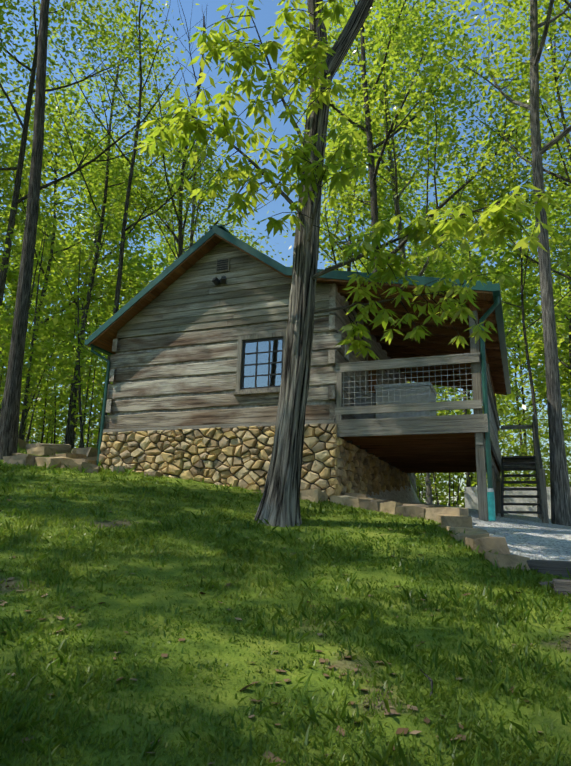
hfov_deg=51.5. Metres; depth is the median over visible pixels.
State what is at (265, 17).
sky
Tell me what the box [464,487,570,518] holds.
concrete wall
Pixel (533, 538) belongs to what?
gravel pad
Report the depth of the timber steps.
6.01 m
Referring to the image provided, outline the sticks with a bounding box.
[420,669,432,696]
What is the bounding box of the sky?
[0,0,570,506]
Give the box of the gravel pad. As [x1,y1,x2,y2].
[365,483,570,560]
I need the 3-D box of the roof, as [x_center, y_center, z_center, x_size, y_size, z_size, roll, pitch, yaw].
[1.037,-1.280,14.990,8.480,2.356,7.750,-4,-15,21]
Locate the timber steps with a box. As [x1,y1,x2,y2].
[527,560,570,596]
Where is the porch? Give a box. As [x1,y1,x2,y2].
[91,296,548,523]
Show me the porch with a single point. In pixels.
(403, 427)
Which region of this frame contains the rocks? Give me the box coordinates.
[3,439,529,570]
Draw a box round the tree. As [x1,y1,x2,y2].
[0,0,570,526]
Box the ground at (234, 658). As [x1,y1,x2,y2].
[0,450,570,765]
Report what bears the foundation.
on the ground at (234, 658)
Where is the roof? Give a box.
[84,224,510,395]
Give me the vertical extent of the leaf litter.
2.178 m
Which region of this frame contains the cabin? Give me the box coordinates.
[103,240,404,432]
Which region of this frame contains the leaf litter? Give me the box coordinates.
[0,481,570,765]
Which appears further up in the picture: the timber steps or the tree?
the tree
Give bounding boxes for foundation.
[99,423,410,500]

